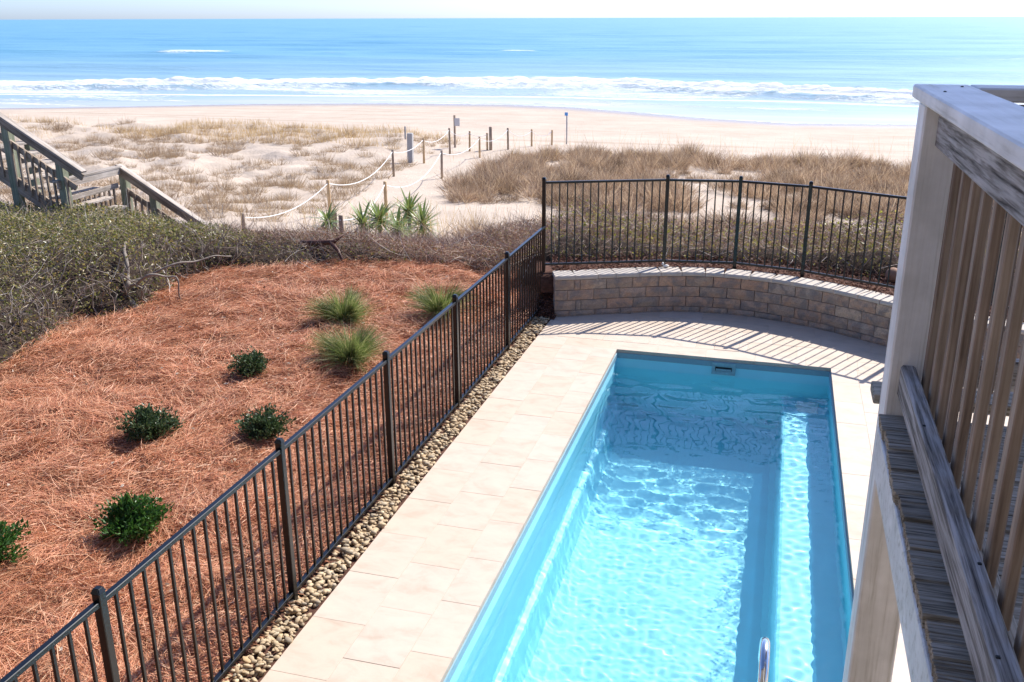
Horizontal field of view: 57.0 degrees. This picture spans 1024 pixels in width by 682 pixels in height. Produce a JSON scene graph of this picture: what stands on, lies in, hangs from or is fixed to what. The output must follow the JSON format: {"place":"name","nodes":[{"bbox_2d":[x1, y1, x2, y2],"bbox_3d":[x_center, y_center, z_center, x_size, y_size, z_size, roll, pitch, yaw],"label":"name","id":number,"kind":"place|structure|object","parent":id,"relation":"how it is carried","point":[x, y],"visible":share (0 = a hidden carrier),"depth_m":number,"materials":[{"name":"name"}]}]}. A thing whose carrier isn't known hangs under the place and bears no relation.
{"place":"outdoors","nodes":[
{"label":"outdoors","id":0,"kind":"place"},
{"bbox_2d":[0,237,540,681],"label":"pine straw bed","id":1,"kind":"object","parent":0,"point":[199,380],"visible":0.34,"depth_m":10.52,"materials":[{"name":"plant"}]},
{"bbox_2d":[0,518,30,567],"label":"shrub","id":2,"kind":"object","parent":1,"relation":"on","point":[7,539],"visible":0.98,"depth_m":7.25,"materials":[{"name":"green plant"}]},
{"bbox_2d":[84,489,174,546],"bbox_3d":[-3.090,1.442,7.653,0.618,0.473,0.632,5,20,15],"label":"shrub","id":3,"kind":"object","parent":1,"relation":"on","point":[127,518],"visible":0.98,"depth_m":7.62,"materials":[{"name":"green plant"}]},
{"bbox_2d":[114,400,186,443],"bbox_3d":[-3.612,0.802,9.427,0.601,0.447,0.610,5,20,15],"label":"shrub","id":4,"kind":"object","parent":1,"relation":"on","point":[146,423],"visible":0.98,"depth_m":9.35,"materials":[{"name":"green plant"}]},
{"bbox_2d":[0,177,420,366],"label":"hedge","id":5,"kind":"object","parent":1,"relation":"on","point":[53,269],"visible":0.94,"depth_m":13.92,"materials":[{"name":"green plant"}]},
{"bbox_2d":[223,345,270,377],"bbox_3d":[-3.116,0.285,11.158,0.573,0.384,0.526,-16,24,-39],"label":"shrub","id":6,"kind":"object","parent":1,"relation":"on","point":[253,362],"visible":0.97,"depth_m":11.09,"materials":[{"name":"green plant"}]},
{"bbox_2d":[233,402,296,443],"bbox_3d":[-2.499,0.856,9.507,0.625,0.390,0.569,5,20,15],"label":"shrub","id":7,"kind":"object","parent":1,"relation":"on","point":[266,424],"visible":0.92,"depth_m":9.43,"materials":[{"name":"green plant"}]},
{"bbox_2d":[294,234,343,262],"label":"dead branch","id":8,"kind":"object","parent":1,"relation":"on","point":[325,242],"visible":0.76,"depth_m":15.88,"materials":[{"name":"brown wood"}]},
{"bbox_2d":[296,282,391,325],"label":"ornamental grass","id":9,"kind":"object","parent":1,"relation":"on","point":[349,307],"depth_m":12.90,"materials":[{"name":"plant"}]},
{"bbox_2d":[296,318,399,374],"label":"ornamental grass","id":10,"kind":"object","parent":1,"relation":"on","point":[355,348],"depth_m":11.46,"materials":[{"name":"plant"}]},
{"bbox_2d":[397,280,482,321],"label":"ornamental grass","id":11,"kind":"object","parent":1,"relation":"on","point":[431,302],"depth_m":13.16,"materials":[{"name":"plant"}]},
{"bbox_2d":[220,316,549,681],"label":"pebble strip","id":12,"kind":"object","parent":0,"point":[257,663],"visible":0.97,"depth_m":7.85,"materials":[{"name":"gravel"}]},
{"bbox_2d":[0,226,544,681],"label":"metal fence","id":13,"kind":"object","parent":12,"relation":"on","point":[98,605],"visible":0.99,"depth_m":7.04,"materials":[{"name":"metal"}]},
{"bbox_2d":[0,103,989,251],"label":"dune sand","id":14,"kind":"structure","parent":0,"point":[612,128],"depth_m":56.91,"materials":[{"name":"sand"}]},
{"bbox_2d":[85,186,122,205],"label":"grass tuft","id":15,"kind":"object","parent":14,"relation":"on","point":[112,199],"visible":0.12,"depth_m":29.90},
{"bbox_2d":[0,112,211,230],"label":"wooden stair","id":16,"kind":"object","parent":14,"relation":"on","point":[69,174],"visible":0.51,"depth_m":16.57,"materials":[{"name":"grey wood"}]},
{"bbox_2d":[136,170,163,180],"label":"grass tuft","id":17,"kind":"object","parent":14,"relation":"on","point":[152,176],"visible":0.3,"depth_m":37.22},
{"bbox_2d":[147,172,167,180],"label":"grass tuft","id":18,"kind":"object","parent":14,"relation":"on","point":[157,179],"visible":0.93,"depth_m":37.03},
{"bbox_2d":[149,174,185,191],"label":"grass tuft","id":19,"kind":"object","parent":14,"relation":"on","point":[177,187],"visible":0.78,"depth_m":34.43,"materials":[{"name":"plant"}]},
{"bbox_2d":[158,157,181,172],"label":"grass tuft","id":20,"kind":"object","parent":14,"relation":"on","point":[172,167],"visible":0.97,"depth_m":42.71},
{"bbox_2d":[161,206,179,217],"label":"grass tuft","id":21,"kind":"object","parent":14,"relation":"on","point":[171,213],"visible":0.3,"depth_m":27.79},
{"bbox_2d":[150,185,200,211],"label":"grass tuft","id":22,"kind":"object","parent":14,"relation":"on","point":[180,203],"visible":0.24,"depth_m":29.65,"materials":[{"name":"plant"}]},
{"bbox_2d":[163,187,190,197],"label":"grass tuft","id":23,"kind":"object","parent":14,"relation":"on","point":[176,192],"visible":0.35,"depth_m":33.19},
{"bbox_2d":[160,161,206,181],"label":"grass tuft","id":24,"kind":"object","parent":14,"relation":"on","point":[178,179],"visible":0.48,"depth_m":37.67,"materials":[{"name":"plant"}]},
{"bbox_2d":[169,182,200,194],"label":"grass tuft","id":25,"kind":"object","parent":14,"relation":"on","point":[191,191],"visible":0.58,"depth_m":34.42,"materials":[{"name":"plant"}]},
{"bbox_2d":[181,164,204,174],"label":"grass tuft","id":26,"kind":"object","parent":14,"relation":"on","point":[197,169],"visible":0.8,"depth_m":42.42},
{"bbox_2d":[176,173,210,190],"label":"grass tuft","id":27,"kind":"object","parent":14,"relation":"on","point":[202,187],"visible":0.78,"depth_m":35.60,"materials":[{"name":"plant"}]},
{"bbox_2d":[178,168,211,183],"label":"grass tuft","id":28,"kind":"object","parent":14,"relation":"on","point":[195,178],"visible":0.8,"depth_m":37.38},
{"bbox_2d":[183,194,217,203],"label":"grass tuft","id":29,"kind":"object","parent":14,"relation":"on","point":[203,201],"visible":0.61,"depth_m":32.06,"materials":[{"name":"plant"}]},
{"bbox_2d":[188,183,219,199],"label":"grass tuft","id":30,"kind":"object","parent":14,"relation":"on","point":[203,193],"visible":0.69,"depth_m":32.80,"materials":[{"name":"plant"}]},
{"bbox_2d":[194,211,217,219],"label":"grass tuft","id":31,"kind":"object","parent":14,"relation":"on","point":[202,216],"visible":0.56,"depth_m":27.51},
{"bbox_2d":[183,197,236,212],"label":"grass tuft","id":32,"kind":"object","parent":14,"relation":"on","point":[210,207],"visible":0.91,"depth_m":29.09,"materials":[{"name":"plant"}]},
{"bbox_2d":[203,210,227,218],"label":"grass tuft","id":33,"kind":"object","parent":14,"relation":"on","point":[221,216],"visible":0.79,"depth_m":27.87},
{"bbox_2d":[199,186,234,205],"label":"grass tuft","id":34,"kind":"object","parent":14,"relation":"on","point":[213,200],"visible":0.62,"depth_m":31.80,"materials":[{"name":"plant"}]},
{"bbox_2d":[206,190,230,199],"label":"grass tuft","id":35,"kind":"object","parent":14,"relation":"on","point":[221,195],"visible":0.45,"depth_m":33.40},
{"bbox_2d":[209,177,234,187],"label":"grass tuft","id":36,"kind":"object","parent":14,"relation":"on","point":[227,182],"visible":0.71,"depth_m":37.12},
{"bbox_2d":[205,178,239,192],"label":"grass tuft","id":37,"kind":"object","parent":14,"relation":"on","point":[213,189],"visible":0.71,"depth_m":35.91,"materials":[{"name":"plant"}]},
{"bbox_2d":[0,116,460,171],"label":"distant tufts","id":38,"kind":"object","parent":14,"relation":"on","point":[149,151],"visible":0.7,"depth_m":51.42,"materials":[{"name":"plant"}]},
{"bbox_2d":[227,200,255,212],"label":"grass tuft","id":39,"kind":"object","parent":14,"relation":"on","point":[244,206],"visible":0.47,"depth_m":29.66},
{"bbox_2d":[241,213,245,226],"bbox_3d":[-7.092,-3.013,24.954,0.105,0.750,0.110,-2,20,-9],"label":"rope post","id":40,"kind":"object","parent":14,"relation":"on","point":[243,219],"visible":0.49,"depth_m":24.84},
{"bbox_2d":[228,206,259,216],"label":"grass tuft","id":41,"kind":"object","parent":14,"relation":"on","point":[238,213],"visible":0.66,"depth_m":28.49,"materials":[{"name":"plant"}]},
{"bbox_2d":[229,182,267,203],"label":"grass tuft","id":42,"kind":"object","parent":14,"relation":"on","point":[248,201],"visible":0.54,"depth_m":32.70,"materials":[{"name":"plant"}]},
{"bbox_2d":[242,187,263,196],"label":"grass tuft","id":43,"kind":"object","parent":14,"relation":"on","point":[253,192],"visible":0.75,"depth_m":34.30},
{"bbox_2d":[240,182,266,191],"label":"grass tuft","id":44,"kind":"object","parent":14,"relation":"on","point":[254,187],"visible":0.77,"depth_m":35.65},
{"bbox_2d":[232,180,276,194],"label":"grass tuft","id":45,"kind":"object","parent":14,"relation":"on","point":[251,189],"visible":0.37,"depth_m":35.32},
{"bbox_2d":[241,174,281,186],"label":"grass tuft","id":46,"kind":"object","parent":14,"relation":"on","point":[259,181],"visible":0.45,"depth_m":38.06,"materials":[{"name":"plant"}]},
{"bbox_2d":[252,192,271,203],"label":"grass tuft","id":47,"kind":"object","parent":14,"relation":"on","point":[258,200],"visible":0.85,"depth_m":32.31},
{"bbox_2d":[254,201,283,212],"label":"grass tuft","id":48,"kind":"object","parent":14,"relation":"on","point":[264,208],"visible":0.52,"depth_m":29.98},
{"bbox_2d":[257,207,284,219],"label":"grass tuft","id":49,"kind":"object","parent":14,"relation":"on","point":[271,217],"visible":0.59,"depth_m":28.22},
{"bbox_2d":[250,193,294,208],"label":"grass tuft","id":50,"kind":"object","parent":14,"relation":"on","point":[269,204],"visible":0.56,"depth_m":31.35,"materials":[{"name":"plant"}]},
{"bbox_2d":[258,204,289,216],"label":"grass tuft","id":51,"kind":"object","parent":14,"relation":"on","point":[275,212],"visible":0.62,"depth_m":29.01,"materials":[{"name":"plant"}]},
{"bbox_2d":[271,171,309,188],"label":"grass tuft","id":52,"kind":"object","parent":14,"relation":"on","point":[298,185],"visible":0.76,"depth_m":36.56,"materials":[{"name":"plant"}]},
{"bbox_2d":[276,189,304,201],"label":"grass tuft","id":53,"kind":"object","parent":14,"relation":"on","point":[296,197],"visible":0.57,"depth_m":33.97,"materials":[{"name":"plant"}]},
{"bbox_2d":[274,201,308,210],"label":"grass tuft","id":54,"kind":"object","parent":14,"relation":"on","point":[292,206],"visible":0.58,"depth_m":30.85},
{"bbox_2d":[295,203,318,214],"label":"grass tuft","id":55,"kind":"object","parent":14,"relation":"on","point":[302,211],"visible":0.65,"depth_m":30.08,"materials":[{"name":"plant"}]},
{"bbox_2d":[307,176,332,187],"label":"grass tuft","id":56,"kind":"object","parent":14,"relation":"on","point":[317,183],"visible":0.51,"depth_m":36.97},
{"bbox_2d":[304,202,344,232],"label":"yucca","id":57,"kind":"object","parent":14,"relation":"on","point":[328,215],"visible":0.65,"depth_m":21.38,"materials":[{"name":"green plant"}]},
{"bbox_2d":[303,178,345,194],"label":"grass tuft","id":58,"kind":"object","parent":14,"relation":"on","point":[315,189],"visible":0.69,"depth_m":35.13,"materials":[{"name":"plant"}]},
{"bbox_2d":[314,161,338,173],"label":"grass tuft","id":59,"kind":"object","parent":14,"relation":"on","point":[319,168],"visible":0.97,"depth_m":41.72,"materials":[{"name":"plant"}]},
{"bbox_2d":[326,180,331,211],"bbox_3d":[-5.665,-4.277,29.295,0.105,1.442,0.138,10,21,27],"label":"rope post","id":60,"kind":"object","parent":14,"relation":"on","point":[328,192],"visible":0.66,"depth_m":29.16,"materials":[{"name":"wood"}]},
{"bbox_2d":[309,193,351,210],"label":"grass tuft","id":61,"kind":"object","parent":14,"relation":"on","point":[332,201],"visible":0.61,"depth_m":31.61,"materials":[{"name":"plant"}]},
{"bbox_2d":[319,170,345,178],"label":"grass tuft","id":62,"kind":"object","parent":14,"relation":"on","point":[334,175],"visible":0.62,"depth_m":40.13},
{"bbox_2d":[319,189,347,196],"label":"grass tuft","id":63,"kind":"object","parent":14,"relation":"on","point":[334,192],"visible":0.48,"depth_m":34.50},
{"bbox_2d":[330,212,336,232],"bbox_3d":[-4.511,-2.798,23.885,0.150,0.920,0.150,-12,22,-33],"label":"rope post","id":64,"kind":"object","parent":14,"relation":"on","point":[335,214],"visible":0.12,"depth_m":23.74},
{"bbox_2d":[325,159,350,171],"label":"grass tuft","id":65,"kind":"object","parent":14,"relation":"on","point":[338,168],"visible":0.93,"depth_m":41.95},
{"bbox_2d":[338,215,343,234],"bbox_3d":[-3.657,-2.254,20.315,0.105,0.920,0.110,-2,18,-5],"label":"rope post","id":66,"kind":"object","parent":14,"relation":"on","point":[340,217],"visible":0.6,"depth_m":20.18,"materials":[{"name":"wood"}]},
{"bbox_2d":[331,188,354,200],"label":"grass tuft","id":67,"kind":"object","parent":14,"relation":"on","point":[343,198],"visible":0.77,"depth_m":33.64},
{"bbox_2d":[333,177,359,188],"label":"grass tuft","id":68,"kind":"object","parent":14,"relation":"on","point":[344,184],"visible":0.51,"depth_m":36.98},
{"bbox_2d":[332,184,363,195],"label":"grass tuft","id":69,"kind":"object","parent":14,"relation":"on","point":[345,189],"visible":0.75,"depth_m":34.84,"materials":[{"name":"plant"}]},
{"bbox_2d":[339,160,366,170],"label":"grass tuft","id":70,"kind":"object","parent":14,"relation":"on","point":[356,167],"visible":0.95,"depth_m":42.31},
{"bbox_2d":[333,171,373,186],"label":"grass tuft","id":71,"kind":"object","parent":14,"relation":"on","point":[350,181],"visible":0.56,"depth_m":37.49,"materials":[{"name":"plant"}]},
{"bbox_2d":[346,182,368,191],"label":"grass tuft","id":72,"kind":"object","parent":14,"relation":"on","point":[359,188],"visible":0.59,"depth_m":36.01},
{"bbox_2d":[344,200,385,237],"bbox_3d":[-3.489,-2.780,22.438,1.170,1.120,1.152,5,20,15],"label":"yucca","id":73,"kind":"object","parent":14,"relation":"on","point":[361,218],"visible":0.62,"depth_m":22.36,"materials":[{"name":"green plant"}]},
{"bbox_2d":[360,167,394,179],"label":"grass tuft","id":74,"kind":"object","parent":14,"relation":"on","point":[381,177],"visible":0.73,"depth_m":40.06,"materials":[{"name":"plant"}]},
{"bbox_2d":[366,155,391,165],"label":"grass tuft","id":75,"kind":"object","parent":14,"relation":"on","point":[379,162],"visible":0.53,"depth_m":44.97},
{"bbox_2d":[362,200,404,234],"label":"yucca","id":76,"kind":"object","parent":14,"relation":"on","point":[377,211],"visible":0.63,"depth_m":22.83,"materials":[{"name":"green plant"}]},
{"bbox_2d":[383,181,387,217],"bbox_3d":[-3.891,-4.205,29.144,0.105,1.450,0.110,1,20,3],"label":"rope post","id":77,"kind":"object","parent":14,"relation":"on","point":[385,191],"visible":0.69,"depth_m":28.99,"materials":[{"name":"wood"}]},
{"bbox_2d":[340,130,550,220],"bbox_3d":[-2.098,-7.255,37.313,2.863,2.311,35.538,3,19,9],"label":"rope","id":78,"kind":"object","parent":77,"relation":"attached to","point":[430,169],"visible":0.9,"depth_m":36.61,"materials":[{"name":"fabric"}]},
{"bbox_2d":[391,149,394,176],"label":"rope post","id":79,"kind":"object","parent":14,"relation":"on","point":[393,166],"visible":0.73,"depth_m":40.69,"materials":[{"name":"wood"}]},
{"bbox_2d":[384,160,402,170],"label":"grass tuft","id":80,"kind":"object","parent":14,"relation":"on","point":[390,168],"visible":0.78,"depth_m":43.19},
{"bbox_2d":[383,204,418,237],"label":"yucca","id":81,"kind":"object","parent":14,"relation":"on","point":[398,218],"visible":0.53,"depth_m":23.31,"materials":[{"name":"green plant"}]},
{"bbox_2d":[393,213,418,237],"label":"yucca","id":82,"kind":"object","parent":14,"relation":"on","point":[406,225],"visible":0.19,"depth_m":23.86,"materials":[{"name":"green plant"}]},
{"bbox_2d":[400,158,418,165],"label":"grass tuft","id":83,"kind":"object","parent":14,"relation":"on","point":[408,163],"visible":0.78,"depth_m":45.21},
{"bbox_2d":[388,187,431,231],"bbox_3d":[-2.837,-3.394,25.601,1.264,1.588,1.155,-10,21,-26],"label":"yucca","id":84,"kind":"object","parent":14,"relation":"on","point":[407,205],"visible":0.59,"depth_m":25.49,"materials":[{"name":"green plant"}]},
{"bbox_2d":[407,133,413,162],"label":"sign","id":85,"kind":"object","parent":14,"relation":"on","point":[410,145],"visible":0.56,"depth_m":46.09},
{"bbox_2d":[178,188,644,274],"bbox_3d":[-1.861,-1.870,18.533,9.273,2.898,7.625,5,20,15],"label":"scrub thicket","id":86,"kind":"object","parent":14,"relation":"on","point":[488,251],"visible":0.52,"depth_m":16.32,"materials":[{"name":"brown plant"}]},
{"bbox_2d":[400,198,441,237],"bbox_3d":[-2.395,-3.025,24.505,1.243,1.357,1.279,5,20,15],"label":"yucca","id":87,"kind":"object","parent":14,"relation":"on","point":[422,216],"visible":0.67,"depth_m":24.42,"materials":[{"name":"green plant"}]},
{"bbox_2d":[422,138,424,162],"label":"rope post","id":88,"kind":"object","parent":14,"relation":"on","point":[423,139],"visible":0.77,"depth_m":45.95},
{"bbox_2d":[245,130,485,217],"bbox_3d":[-4.900,-7.266,37.984,1.947,1.249,27.852,3,19,10],"label":"rope","id":89,"kind":"object","parent":88,"relation":"attached to","point":[353,183],"visible":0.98,"depth_m":32.61,"materials":[{"name":"fabric"}]},
{"bbox_2d":[440,150,442,177],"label":"rope post","id":90,"kind":"object","parent":14,"relation":"on","point":[441,156],"visible":0.71,"depth_m":40.13,"materials":[{"name":"wood"}]},
{"bbox_2d":[448,128,450,153],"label":"rope post","id":91,"kind":"object","parent":14,"relation":"on","point":[449,141],"visible":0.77,"depth_m":49.48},
{"bbox_2d":[2,112,908,238],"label":"sea oats","id":92,"kind":"object","parent":14,"relation":"on","point":[214,127],"visible":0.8,"depth_m":54.44,"materials":[{"name":"plant"}]},
{"bbox_2d":[453,115,459,147],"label":"sign post","id":93,"kind":"object","parent":14,"relation":"on","point":[456,121],"visible":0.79,"depth_m":51.83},
{"bbox_2d":[479,137,480,157],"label":"rope post","id":94,"kind":"object","parent":14,"relation":"on","point":[479,147],"visible":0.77,"depth_m":48.09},
{"bbox_2d":[489,127,491,149],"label":"rope post","id":95,"kind":"object","parent":14,"relation":"on","point":[490,138],"visible":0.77,"depth_m":51.01,"materials":[{"name":"wood"}]},
{"bbox_2d":[507,128,508,149],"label":"rope post","id":96,"kind":"object","parent":14,"relation":"on","point":[508,138],"visible":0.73,"depth_m":51.27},
{"bbox_2d":[565,112,567,143],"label":"marker post","id":97,"kind":"object","parent":14,"relation":"on","point":[566,114],"visible":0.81,"depth_m":58.18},
{"bbox_2d":[402,137,1022,254],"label":"dune scrub","id":98,"kind":"object","parent":14,"relation":"on","point":[500,176],"visible":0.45,"depth_m":35.67,"materials":[{"name":"plant"}]},
{"bbox_2d":[480,187,1022,297],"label":"scrub thicket","id":99,"kind":"object","parent":14,"relation":"on","point":[824,255],"visible":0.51,"depth_m":14.61,"materials":[{"name":"brown plant"}]},
{"bbox_2d":[0,16,1023,124],"bbox_3d":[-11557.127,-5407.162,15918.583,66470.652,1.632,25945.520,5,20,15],"label":"sea","id":100,"kind":"structure","parent":0,"point":[839,70],"depth_m":184.69,"materials":[{"name":"liquid"}]},
{"bbox_2d":[0,0,1023,19],"label":"sky","id":101,"kind":"structure","parent":0,"point":[9,9],"materials":[{"name":"white"}]},
{"bbox_2d":[539,296,555,320],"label":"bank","id":102,"kind":"structure","parent":0,"point":[553,318],"depth_m":13.54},
{"bbox_2d":[260,309,1012,681],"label":"pool deck","id":103,"kind":"structure","parent":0,"point":[406,597],"depth_m":8.66,"materials":[{"name":"beige tile"}]},
{"bbox_2d":[443,352,853,681],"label":"swimming pool","id":104,"kind":"structure","parent":103,"relation":"in","point":[686,522],"depth_m":8.10,"materials":[{"name":"liquid"}]},
{"bbox_2d":[757,636,769,681],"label":"grab rail","id":105,"kind":"object","parent":104,"relation":"attached to","point":[763,657],"visible":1,"depth_m":5.02,"materials":[{"name":"silver metal"}]},
{"bbox_2d":[714,342,738,351],"bbox_3d":[2.789,0.092,12.260,0.304,0.043,0.309,5,20,15],"label":"skimmer lid","id":106,"kind":"object","parent":103,"relation":"in","point":[723,346],"visible":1,"depth_m":12.25,"materials":[{"name":"plastic"}]},
{"bbox_2d":[552,267,1023,358],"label":"retaining wall","id":107,"kind":"structure","parent":103,"relation":"on","point":[855,312],"depth_m":13.41,"materials":[{"name":"stone"}]},
{"bbox_2d":[534,250,1023,322],"bbox_3d":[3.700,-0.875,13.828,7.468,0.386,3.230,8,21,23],"label":"mulch bed","id":108,"kind":"object","parent":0,"point":[547,282],"visible":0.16,"depth_m":13.71,"materials":[{"name":"wood"}]},
{"bbox_2d":[541,174,1008,308],"bbox_3d":[3.687,-1.135,12.879,6.600,1.976,1.199,8,20,22],"label":"metal fence","id":109,"kind":"object","parent":108,"relation":"in","point":[741,181],"visible":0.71,"depth_m":13.41,"materials":[{"name":"metal"}]},
{"bbox_2d":[885,267,896,281],"bbox_3d":[5.250,-0.911,13.006,0.200,0.208,0.199,5,20,15],"label":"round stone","id":110,"kind":"object","parent":108,"relation":"on","point":[893,274],"visible":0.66,"depth_m":12.94,"materials":[{"name":"stone"}]},
{"bbox_2d":[842,84,1023,681],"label":"wooden deck","id":111,"kind":"structure","parent":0,"point":[940,574],"depth_m":2.40,"materials":[{"name":"grey wood"}]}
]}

